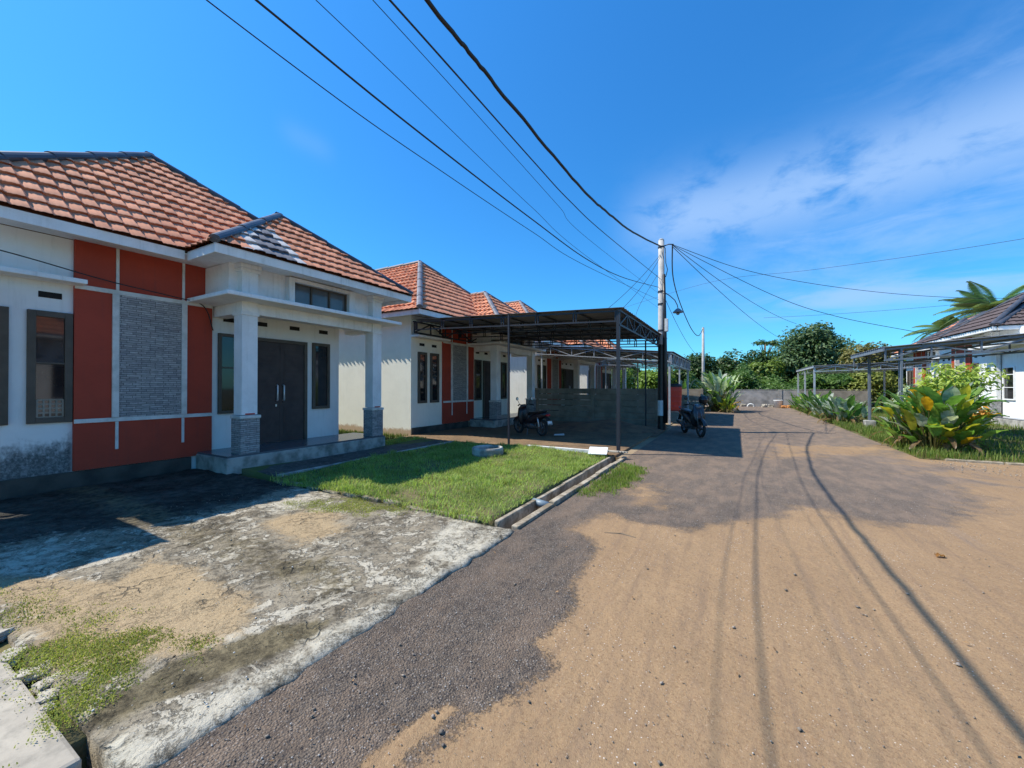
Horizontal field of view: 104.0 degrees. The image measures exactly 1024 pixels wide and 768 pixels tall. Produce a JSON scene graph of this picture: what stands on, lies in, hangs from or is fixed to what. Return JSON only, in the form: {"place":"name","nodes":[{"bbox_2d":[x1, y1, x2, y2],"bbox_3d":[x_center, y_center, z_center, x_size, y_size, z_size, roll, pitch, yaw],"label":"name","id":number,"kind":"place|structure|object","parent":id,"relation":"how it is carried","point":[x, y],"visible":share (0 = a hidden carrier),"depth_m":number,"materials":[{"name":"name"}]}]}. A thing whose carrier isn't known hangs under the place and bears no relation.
{"place":"outdoors","nodes":[
{"label":"outdoors","id":0,"kind":"place"},
{"bbox_2d":[0,435,482,767],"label":"yard","id":1,"kind":"structure","parent":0,"point":[76,739],"depth_m":1.87,"materials":[{"name":"soil"}]},
{"bbox_2d":[0,626,14,642],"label":"kerb stone","id":2,"kind":"object","parent":1,"relation":"on","point":[4,633],"visible":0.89,"depth_m":2.55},
{"bbox_2d":[0,647,25,666],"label":"kerb stone","id":3,"kind":"object","parent":1,"relation":"on","point":[4,654],"visible":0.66,"depth_m":2.33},
{"bbox_2d":[12,660,53,683],"bbox_3d":[-2.651,1.600,2.214,0.172,0.052,0.132,0,0,-32],"label":"kerb stone","id":4,"kind":"object","parent":1,"relation":"on","point":[27,679],"visible":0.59,"depth_m":2.18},
{"bbox_2d":[0,653,81,767],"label":"walk slab","id":5,"kind":"structure","parent":1,"relation":"on","point":[53,752],"depth_m":1.80,"materials":[{"name":"concrete"}]},
{"bbox_2d":[31,672,60,694],"bbox_3d":[-2.482,1.600,2.140,0.100,0.039,0.119,0,0,21],"label":"kerb stone","id":6,"kind":"object","parent":1,"relation":"on","point":[38,685],"visible":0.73,"depth_m":2.11,"materials":[{"name":"stone"}]},
{"bbox_2d":[35,686,60,704],"bbox_3d":[-2.372,1.599,2.050,0.094,0.037,0.114,0,0,-39],"label":"kerb stone","id":7,"kind":"object","parent":1,"relation":"on","point":[41,699],"visible":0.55,"depth_m":2.03,"materials":[{"name":"stone"}]},
{"bbox_2d":[39,702,56,713],"bbox_3d":[-2.304,1.599,1.960,0.072,0.029,0.091,0,0,35],"label":"kerb stone","id":8,"kind":"object","parent":1,"relation":"on","point":[44,708],"visible":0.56,"depth_m":1.97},
{"bbox_2d":[0,151,412,499],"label":"house","id":9,"kind":"structure","parent":1,"relation":"on","point":[102,381],"depth_m":7.16,"materials":[{"name":"paint"}]},
{"bbox_2d":[0,306,8,425],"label":"window","id":10,"kind":"structure","parent":9,"relation":"in","point":[4,311],"depth_m":5.64,"materials":[{"name":"glass"}]},
{"bbox_2d":[26,309,72,423],"bbox_3d":[-6.965,-0.253,6.034,0.050,1.680,0.460,0,0,29],"label":"window","id":11,"kind":"structure","parent":9,"relation":"in","point":[49,342],"depth_m":6.02,"materials":[{"name":"glass"}]},
{"bbox_2d":[0,250,212,330],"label":"power cable","id":12,"kind":"object","parent":9,"relation":"hanging from","point":[105,280],"visible":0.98,"depth_m":6.36,"materials":[{"name":"rubber"}]},
{"bbox_2d":[217,333,233,413],"bbox_3d":[-5.755,-0.210,8.193,0.050,1.620,0.470,0,0,29],"label":"window","id":13,"kind":"structure","parent":9,"relation":"in","point":[225,378],"depth_m":8.11,"materials":[{"name":"glass"}]},
{"bbox_2d":[256,337,307,443],"bbox_3d":[-5.246,0.149,9.058,0.091,2.308,1.300,0,0,29],"label":"door","id":14,"kind":"structure","parent":9,"relation":"in","point":[282,364],"depth_m":9.10,"materials":[{"name":"grey paint"}]},
{"bbox_2d":[285,276,354,312],"bbox_3d":[-4.232,-1.903,8.949,0.139,0.604,1.620,0,0,29],"label":"clerestory window","id":15,"kind":"structure","parent":9,"relation":"in","point":[297,290],"depth_m":8.90,"materials":[{"name":"glass"}]},
{"bbox_2d":[312,343,329,408],"bbox_3d":[-4.758,-0.199,9.973,0.050,1.620,0.470,0,0,29],"label":"window","id":16,"kind":"structure","parent":9,"relation":"in","point":[320,352],"depth_m":9.97,"materials":[{"name":"glass"}]},
{"bbox_2d":[277,441,453,476],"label":"path kerb","id":17,"kind":"structure","parent":1,"relation":"on","point":[298,471],"depth_m":7.59,"materials":[{"name":"concrete"}]},
{"bbox_2d":[274,480,477,522],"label":"lawn kerb","id":18,"kind":"structure","parent":1,"relation":"on","point":[372,498],"depth_m":5.51,"materials":[{"name":"concrete"}]},
{"bbox_2d":[339,260,545,435],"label":"house","id":19,"kind":"structure","parent":1,"relation":"on","point":[431,384],"depth_m":14.24,"materials":[{"name":"paint"}]},
{"bbox_2d":[418,352,426,402],"bbox_3d":[-2.953,-0.209,13.197,0.050,1.680,0.420,0,0,29],"label":"window","id":20,"kind":"structure","parent":19,"relation":"in","point":[422,356],"depth_m":13.21,"materials":[{"name":"glass"}]},
{"bbox_2d":[430,353,438,402],"bbox_3d":[-2.655,-0.206,13.729,0.050,1.680,0.440,0,0,29],"label":"window","id":21,"kind":"structure","parent":19,"relation":"in","point":[434,358],"depth_m":13.73,"materials":[{"name":"glass"}]},
{"bbox_2d":[474,359,481,399],"bbox_3d":[-1.358,-0.162,16.045,0.050,1.620,0.470,0,0,29],"label":"window","id":22,"kind":"structure","parent":19,"relation":"in","point":[477,363],"depth_m":16.02,"materials":[{"name":"glass"}]},
{"bbox_2d":[483,361,489,416],"bbox_3d":[-0.863,0.197,16.918,0.059,2.308,1.300,0,0,29],"label":"door","id":23,"kind":"structure","parent":19,"relation":"in","point":[486,364],"depth_m":16.54,"materials":[{"name":"grey paint"}]},
{"bbox_2d":[501,362,506,398],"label":"window","id":24,"kind":"structure","parent":19,"relation":"in","point":[503,365],"depth_m":17.81,"materials":[{"name":"glass"}]},
{"bbox_2d":[505,335,525,344],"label":"clerestory window","id":25,"kind":"structure","parent":19,"relation":"in","point":[511,341],"depth_m":16.88,"materials":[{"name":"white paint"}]},
{"bbox_2d":[504,300,603,413],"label":"house","id":26,"kind":"structure","parent":1,"relation":"on","point":[565,373],"depth_m":22.42,"materials":[{"name":"paint"}]},
{"bbox_2d":[537,365,540,393],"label":"window","id":27,"kind":"structure","parent":26,"relation":"in","point":[538,366],"depth_m":21.04,"materials":[{"name":"glass"}]},
{"bbox_2d":[543,365,545,393],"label":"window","id":28,"kind":"structure","parent":26,"relation":"in","point":[544,367],"depth_m":21.62,"materials":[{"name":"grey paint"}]},
{"bbox_2d":[561,368,564,387],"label":"window","id":29,"kind":"structure","parent":26,"relation":"in","point":[562,370],"depth_m":23.87,"materials":[{"name":"glass"}]},
{"bbox_2d":[565,369,572,405],"bbox_3d":[3.549,0.245,24.762,0.091,2.308,1.300,0,0,29],"label":"door","id":30,"kind":"structure","parent":26,"relation":"in","point":[568,372],"depth_m":24.69,"materials":[{"name":"grey paint"}]},
{"bbox_2d":[527,445,588,452],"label":"slab kerb","id":31,"kind":"structure","parent":1,"relation":"on","point":[575,449],"depth_m":9.51,"materials":[{"name":"white paint"}]},
{"bbox_2d":[535,388,657,424],"bbox_3d":[3.500,0.991,17.347,5.500,1.630,0.140,0,0,29],"label":"concrete fence","id":32,"kind":"object","parent":1,"relation":"on","point":[599,402],"visible":0.83,"depth_m":17.24,"materials":[{"name":"concrete"}]},
{"bbox_2d":[580,340,629,388],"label":"house","id":33,"kind":"structure","parent":1,"relation":"on","point":[600,377],"depth_m":30.41,"materials":[{"name":"paint"}]},
{"bbox_2d":[684,362,863,390],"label":"undergrowth","id":34,"kind":"object","parent":1,"relation":"on","point":[754,380],"visible":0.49,"depth_m":33.14,"materials":[{"name":"green plant"}]},
{"bbox_2d":[705,389,867,406],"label":"boundary wall","id":35,"kind":"structure","parent":1,"relation":"on","point":[757,397],"depth_m":31.34,"materials":[{"name":"concrete"}]},
{"bbox_2d":[0,469,513,767],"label":"driveway","id":36,"kind":"structure","parent":0,"point":[51,520],"depth_m":3.24,"materials":[{"name":"concrete"}]},
{"bbox_2d":[0,496,411,767],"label":"driveway tufts","id":37,"kind":"object","parent":36,"relation":"on","point":[62,650],"visible":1,"depth_m":2.33,"materials":[{"name":"green plant"}]},
{"bbox_2d":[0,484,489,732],"bbox_3d":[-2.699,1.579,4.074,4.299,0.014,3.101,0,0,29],"label":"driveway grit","id":38,"kind":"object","parent":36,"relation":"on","point":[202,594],"visible":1,"depth_m":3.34,"materials":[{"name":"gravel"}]},
{"bbox_2d":[257,440,448,476],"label":"path","id":39,"kind":"structure","parent":0,"point":[274,470],"depth_m":8.41,"materials":[{"name":"concrete"}]},
{"bbox_2d":[339,427,405,438],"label":"side yard grass","id":40,"kind":"structure","parent":0,"point":[385,434],"depth_m":13.10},
{"bbox_2d":[240,435,610,526],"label":"lawn","id":41,"kind":"structure","parent":0,"point":[251,472],"depth_m":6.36,"materials":[{"name":"plant"}]},
{"bbox_2d":[472,445,502,456],"bbox_3d":[-0.542,1.500,8.948,0.700,0.190,0.700,0,0,29],"label":"concrete ring","id":42,"kind":"object","parent":41,"relation":"on","point":[483,450],"visible":0.88,"depth_m":8.70,"materials":[{"name":"concrete"}]},
{"bbox_2d":[588,447,607,454],"bbox_3d":[1.902,1.476,8.845,0.418,0.104,0.238,0,12,19],"label":"roofing sheet","id":43,"kind":"object","parent":41,"relation":"on","point":[599,450],"visible":1,"depth_m":8.83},
{"bbox_2d":[0,0,1023,371],"label":"sky","id":44,"kind":"structure","parent":0,"point":[767,137],"materials":[{"name":"blue"}]},
{"bbox_2d":[403,420,666,460],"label":"carport floor","id":45,"kind":"structure","parent":0,"point":[576,439],"depth_m":12.11,"materials":[{"name":"concrete"}]},
{"bbox_2d":[513,397,551,435],"bbox_3d":[0.618,1.024,12.862,0.724,1.210,1.760,0,0,-39],"label":"motorbike","id":46,"kind":"object","parent":45,"relation":"on","point":[524,420],"visible":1,"depth_m":12.72,"materials":[{"name":"metal"}]},
{"bbox_2d":[412,307,661,450],"bbox_3d":[1.396,-0.172,13.883,6.530,3.713,7.232,0,0,29],"label":"carport","id":47,"kind":"object","parent":45,"relation":"on","point":[618,324],"visible":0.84,"depth_m":12.16,"materials":[{"name":"metal"}]},
{"bbox_2d":[658,238,673,430],"bbox_3d":[5.452,-1.668,14.259,0.280,7.110,0.553,0,0,-37],"label":"utility pole","id":48,"kind":"object","parent":45,"relation":"on","point":[662,379],"visible":0.99,"depth_m":14.24,"materials":[{"name":"concrete"}]},
{"bbox_2d":[206,0,653,297],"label":"power cable","id":49,"kind":"object","parent":48,"relation":"attached to","point":[376,126],"visible":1,"depth_m":3.60,"materials":[{"name":"rubber"}]},
{"bbox_2d":[255,0,656,286],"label":"power cable","id":50,"kind":"object","parent":48,"relation":"attached to","point":[321,53],"visible":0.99,"depth_m":3.77,"materials":[{"name":"rubber"}]},
{"bbox_2d":[316,0,656,306],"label":"power cable","id":51,"kind":"object","parent":48,"relation":"attached to","point":[446,125],"visible":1,"depth_m":3.66,"materials":[{"name":"rubber"}]},
{"bbox_2d":[389,0,658,277],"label":"power cable","id":52,"kind":"object","parent":48,"relation":"attached to","point":[427,42],"visible":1,"depth_m":3.43,"materials":[{"name":"rubber"}]},
{"bbox_2d":[424,0,660,246],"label":"power cable","id":53,"kind":"object","parent":48,"relation":"attached to","point":[448,27],"visible":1,"depth_m":5.13,"materials":[{"name":"rubber"}]},
{"bbox_2d":[672,245,702,335],"bbox_3d":[9.085,-3.975,20.699,0.535,1.836,14.763,0,0,29],"label":"power cable","id":54,"kind":"object","parent":48,"relation":"attached to","point":[677,294],"visible":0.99,"depth_m":18.40,"materials":[{"name":"rubber"}]},
{"bbox_2d":[672,246,775,335],"bbox_3d":[14.876,-4.478,25.107,0.024,0.659,28.606,0,0,40],"label":"power cable","id":55,"kind":"object","parent":48,"relation":"attached to","point":[715,287],"visible":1,"depth_m":18.51,"materials":[{"name":"rubber"}]},
{"bbox_2d":[675,247,795,323],"bbox_3d":[13.516,-4.607,22.087,0.022,0.535,22.304,0,0,45],"label":"power cable","id":56,"kind":"object","parent":48,"relation":"attached to","point":[725,284],"visible":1,"depth_m":17.81,"materials":[{"name":"rubber"}]},
{"bbox_2d":[673,245,958,339],"bbox_3d":[10.825,-3.173,14.223,10.292,3.495,0.540,0,0,2],"label":"power cable","id":57,"kind":"object","parent":48,"relation":"attached to","point":[805,307],"visible":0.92,"depth_m":14.29,"materials":[{"name":"rubber"}]},
{"bbox_2d":[624,238,1023,307],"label":"power cable","id":58,"kind":"object","parent":48,"relation":"attached to","point":[858,263],"visible":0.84,"depth_m":20.39,"materials":[{"name":"rubber"}]},
{"bbox_2d":[674,245,999,298],"bbox_3d":[15.716,-4.479,17.439,21.110,0.887,0.925,0,0,-16],"label":"power cable","id":59,"kind":"object","parent":48,"relation":"attached to","point":[826,285],"visible":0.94,"depth_m":17.11,"materials":[{"name":"rubber"}]},
{"bbox_2d":[158,406,1023,767],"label":"road","id":60,"kind":"structure","parent":0,"point":[940,620],"depth_m":2.57,"materials":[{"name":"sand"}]},
{"bbox_2d":[9,482,1018,760],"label":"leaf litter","id":61,"kind":"object","parent":60,"relation":"on","point":[511,600],"visible":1,"depth_m":2.48,"materials":[{"name":"brown plant"}]},
{"bbox_2d":[264,452,1019,763],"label":"loose stones","id":62,"kind":"object","parent":60,"relation":"on","point":[441,731],"visible":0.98,"depth_m":2.20,"materials":[{"name":"stone"}]},
{"bbox_2d":[676,396,708,436],"bbox_3d":[5.922,1.032,13.187,0.804,1.288,1.956,0,0,1],"label":"motorbike","id":63,"kind":"object","parent":60,"relation":"on","point":[694,418],"visible":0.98,"depth_m":12.73,"materials":[{"name":"metal"}]},
{"bbox_2d":[702,327,704,407],"bbox_3d":[12.926,-0.940,27.037,0.220,5.810,0.220,0,0,29],"label":"utility pole","id":64,"kind":"object","parent":60,"relation":"on","point":[703,357],"visible":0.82,"depth_m":26.98,"materials":[{"name":"concrete"}]},
{"bbox_2d":[715,397,742,412],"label":"broad leaf plant","id":65,"kind":"object","parent":60,"relation":"on","point":[727,405],"visible":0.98,"depth_m":24.24,"materials":[{"name":"plant"}]},
{"bbox_2d":[932,461,1020,476],"bbox_3d":[10.999,1.629,6.725,5.414,0.024,1.524,0,0,29],"label":"kerb rubble","id":66,"kind":"object","parent":60,"relation":"on","point":[985,469],"visible":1,"depth_m":7.77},
{"bbox_2d":[944,458,1023,465],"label":"verge kerb","id":67,"kind":"structure","parent":60,"relation":"on","point":[986,462],"depth_m":8.26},
{"bbox_2d":[570,462,649,497],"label":"roadside grass","id":68,"kind":"structure","parent":0,"point":[614,479],"depth_m":6.69,"materials":[{"name":"plant"}]},
{"bbox_2d":[562,412,678,425],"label":"side paving","id":69,"kind":"structure","parent":0,"point":[674,415],"depth_m":20.09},
{"bbox_2d":[535,346,691,424],"bbox_3d":[5.585,-0.098,21.343,6.650,3.657,7.820,0,0,29],"label":"carport","id":70,"kind":"object","parent":69,"relation":"on","point":[630,354],"visible":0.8,"depth_m":19.71,"materials":[{"name":"metal"}]},
{"bbox_2d":[602,359,690,388],"bbox_3d":[9.633,0.032,28.417,5.200,3.484,5.120,0,0,29],"label":"carport","id":71,"kind":"object","parent":69,"relation":"on","point":[634,366],"visible":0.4,"depth_m":28.04,"materials":[{"name":"metal"}]},
{"bbox_2d":[596,388,702,409],"bbox_3d":[8.402,1.068,24.974,6.400,1.570,0.140,0,0,29],"label":"concrete fence","id":72,"kind":"object","parent":69,"relation":"on","point":[695,395],"visible":0.27,"depth_m":23.74,"materials":[{"name":"concrete"}]},
{"bbox_2d":[671,384,681,420],"bbox_3d":[7.038,0.846,17.372,0.660,1.720,0.660,0,0,21],"label":"water tank","id":73,"kind":"object","parent":69,"relation":"on","point":[676,395],"visible":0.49,"depth_m":17.07,"materials":[{"name":"red plastic"}]},
{"bbox_2d":[615,422,678,459],"bbox_3d":[9.217,1.880,21.332,0.466,0.300,28.150,0,0,29],"label":"road shoulder","id":74,"kind":"object","parent":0,"point":[639,446],"depth_m":11.02},
{"bbox_2d":[791,400,1023,463],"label":"verge","id":75,"kind":"structure","parent":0,"point":[963,457],"depth_m":10.81,"materials":[{"name":"plant"}]},
{"bbox_2d":[787,393,821,409],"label":"broad leaf plant","id":76,"kind":"object","parent":75,"relation":"on","point":[793,403],"visible":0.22,"depth_m":25.54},
{"bbox_2d":[792,390,836,413],"bbox_3d":[17.189,1.091,22.455,2.564,1.563,2.482,0,0,29],"label":"broad leaf plant","id":77,"kind":"object","parent":75,"relation":"on","point":[805,397],"visible":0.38,"depth_m":22.63,"materials":[{"name":"plant"}]},
{"bbox_2d":[800,392,860,416],"bbox_3d":[15.426,1.061,19.574,2.142,1.291,2.232,0,0,7],"label":"broad leaf plant","id":78,"kind":"object","parent":75,"relation":"on","point":[822,400],"visible":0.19,"depth_m":19.81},
{"bbox_2d":[808,393,883,424],"bbox_3d":[14.196,1.062,16.846,2.567,1.432,2.330,0,0,4],"label":"broad leaf plant","id":79,"kind":"object","parent":75,"relation":"on","point":[843,409],"visible":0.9,"depth_m":16.42,"materials":[{"name":"plant"}]},
{"bbox_2d":[796,360,933,406],"bbox_3d":[21.789,0.264,25.562,5.200,2.984,7.420,0,0,29],"label":"carport","id":80,"kind":"object","parent":75,"relation":"on","point":[839,368],"visible":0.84,"depth_m":24.58,"materials":[{"name":"metal"}]},
{"bbox_2d":[834,367,906,405],"bbox_3d":[27.473,0.181,30.895,5.722,3.035,4.833,0,0,-25],"label":"yellow bush","id":81,"kind":"object","parent":75,"relation":"on","point":[861,379],"visible":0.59,"depth_m":29.52,"materials":[{"name":"green plant"}]},
{"bbox_2d":[869,392,940,445],"bbox_3d":[10.183,0.963,10.236,1.577,1.516,1.574,0,0,39],"label":"broad leaf plant","id":82,"kind":"object","parent":75,"relation":"on","point":[891,427],"visible":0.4,"depth_m":10.16,"materials":[{"name":"plant"}]},
{"bbox_2d":[892,384,917,401],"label":"leafy shrub","id":83,"kind":"object","parent":75,"relation":"on","point":[907,388],"visible":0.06,"depth_m":12.45,"materials":[{"name":"green plant"}]},
{"bbox_2d":[850,333,1023,432],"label":"carport","id":84,"kind":"object","parent":75,"relation":"on","point":[980,341],"visible":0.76,"depth_m":12.48,"materials":[{"name":"grey paint"}]},
{"bbox_2d":[891,311,984,391],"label":"house","id":85,"kind":"structure","parent":75,"relation":"on","point":[912,374],"depth_m":26.78,"materials":[{"name":"paint"}]},
{"bbox_2d":[901,312,980,341],"bbox_3d":[32.604,-1.589,30.414,4.174,7.164,3.686,0,0,23],"label":"palm tree","id":86,"kind":"object","parent":75,"relation":"on","point":[935,327],"visible":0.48,"depth_m":30.32,"materials":[{"name":"green plant"}]},
{"bbox_2d":[881,380,1010,455],"bbox_3d":[10.204,0.842,9.566,2.172,1.847,2.124,0,0,29],"label":"broad leaf plant","id":87,"kind":"object","parent":75,"relation":"on","point":[948,422],"visible":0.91,"depth_m":9.12,"materials":[{"name":"plant"}]},
{"bbox_2d":[913,362,1009,416],"bbox_3d":[12.154,0.626,11.011,1.777,2.499,1.884,0,0,-27],"label":"leafy shrub","id":88,"kind":"object","parent":75,"relation":"on","point":[959,382],"visible":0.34,"depth_m":10.79,"materials":[{"name":"green plant"}]},
{"bbox_2d":[932,281,1023,325],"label":"palm tree","id":89,"kind":"object","parent":75,"relation":"on","point":[975,296],"visible":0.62,"depth_m":26.71,"materials":[{"name":"green plant"}]},
{"bbox_2d":[970,406,993,441],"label":"leafy shrub","id":90,"kind":"object","parent":75,"relation":"on","point":[981,412],"visible":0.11,"depth_m":10.12,"materials":[{"name":"yellow plant"}]},
{"bbox_2d":[917,292,1023,428],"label":"house","id":91,"kind":"structure","parent":0,"point":[1006,317],"depth_m":16.46,"materials":[{"name":"paint"}]},
{"bbox_2d":[1003,366,1015,399],"bbox_3d":[19.973,-0.027,16.070,0.050,1.350,0.760,0,0,29],"label":"window","id":92,"kind":"structure","parent":91,"relation":"in","point":[1009,389],"depth_m":16.01,"materials":[{"name":"white paint"}]},
{"label":"far field","id":93,"kind":"structure","parent":0,"visible":0},
{"bbox_2d":[620,367,636,388],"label":"bright tree","id":94,"kind":"object","parent":93,"relation":"on","point":[629,380],"visible":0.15,"depth_m":42.30,"materials":[{"name":"green plant"}]},
{"bbox_2d":[633,368,676,388],"bbox_3d":[14.311,0.005,40.182,4.188,4.096,4.608,0,0,23],"label":"bright tree","id":95,"kind":"object","parent":93,"relation":"on","point":[651,379],"visible":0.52,"depth_m":39.44,"materials":[{"name":"green plant"}]},
{"bbox_2d":[671,352,727,382],"bbox_3d":[18.831,-0.579,40.052,5.410,5.262,4.254,0,0,33],"label":"dark tree","id":96,"kind":"object","parent":93,"relation":"on","point":[696,366],"visible":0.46,"depth_m":39.08,"materials":[{"name":"green plant"}]},
{"bbox_2d":[710,348,750,388],"bbox_3d":[21.461,-0.733,39.601,5.576,5.564,4.555,0,0,-29],"label":"dark tree","id":97,"kind":"object","parent":93,"relation":"on","point":[726,361],"visible":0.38,"depth_m":38.51,"materials":[{"name":"green plant"}]},
{"bbox_2d":[741,348,785,375],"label":"dark tree","id":98,"kind":"object","parent":93,"relation":"on","point":[759,357],"visible":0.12,"depth_m":40.16,"materials":[{"name":"green plant"}]},
{"bbox_2d":[751,339,780,354],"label":"tree","id":99,"kind":"object","parent":93,"relation":"on","point":[772,343],"visible":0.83,"depth_m":41.87,"materials":[{"name":"green plant"}]},
{"bbox_2d":[747,357,785,378],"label":"light tree","id":100,"kind":"object","parent":93,"relation":"on","point":[763,368],"visible":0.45,"depth_m":36.27,"materials":[{"name":"green plant"}]},
{"bbox_2d":[628,364,905,397],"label":"distant wood","id":101,"kind":"object","parent":93,"relation":"on","point":[639,371],"visible":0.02,"depth_m":54.90,"materials":[{"name":"green plant"}]},
{"bbox_2d":[778,352,817,382],"bbox_3d":[26.903,-0.739,38.560,4.312,5.563,4.065,0,0,13],"label":"dark tree","id":102,"kind":"object","parent":93,"relation":"on","point":[787,377],"visible":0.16,"depth_m":37.34,"materials":[{"name":"green plant"}]},
{"bbox_2d":[771,320,858,374],"bbox_3d":[27.860,-1.823,37.262,6.925,7.714,6.464,0,0,-37],"label":"tall tree","id":103,"kind":"object","parent":93,"relation":"on","point":[823,342],"visible":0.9,"depth_m":36.17,"materials":[{"name":"green plant"}]},
{"bbox_2d":[836,341,903,382],"bbox_3d":[28.933,-0.717,32.918,4.797,5.450,4.975,0,0,-24],"label":"tree","id":104,"kind":"object","parent":93,"relation":"on","point":[845,357],"visible":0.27,"depth_m":32.07,"materials":[{"name":"green plant"}]},
{"bbox_2d":[878,357,905,399],"bbox_3d":[32.814,-0.615,34.178,5.750,5.263,4.930,0,0,-31],"label":"dark tree","id":105,"kind":"object","parent":93,"relation":"on","point":[904,375],"visible":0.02,"depth_m":32.98,"materials":[{"name":"green plant"}]},
{"label":"ground","id":106,"kind":"structure","parent":0,"visible":0},
{"bbox_2d":[495,455,614,528],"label":"drain kerb","id":107,"kind":"structure","parent":106,"relation":"on","point":[509,520],"depth_m":5.81,"materials":[{"name":"concrete"}]},
{"bbox_2d":[532,498,548,506],"bbox_3d":[0.390,1.623,5.434,0.249,0.120,0.100,0,0,34],"label":"drain pipe","id":108,"kind":"object","parent":107,"relation":"on","point":[540,503],"visible":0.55,"depth_m":5.40,"materials":[{"name":"white plastic"}]},
{"bbox_2d":[512,456,626,529],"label":"drain kerb","id":109,"kind":"structure","parent":106,"relation":"on","point":[553,502],"depth_m":5.59,"materials":[{"name":"concrete"}]},
{"bbox_2d":[689,369,744,411],"bbox_3d":[13.290,0.558,25.556,3.219,3.058,3.273,0,0,-13],"label":"broad leaf plant","id":110,"kind":"object","parent":106,"relation":"on","point":[717,387],"visible":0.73,"depth_m":25.01,"materials":[{"name":"plant"}]},
{"bbox_3d":[-6.910,-1.798,-7.007,0.270,7.110,0.270,0,0,29],"label":"utility pole","id":111,"kind":"object","parent":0,"visible":0},
{"bbox_2d":[373,0,657,292],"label":"power cable","id":112,"kind":"object","parent":111,"relation":"attached to","point":[479,117],"visible":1,"depth_m":3.64,"materials":[{"name":"rubber"}]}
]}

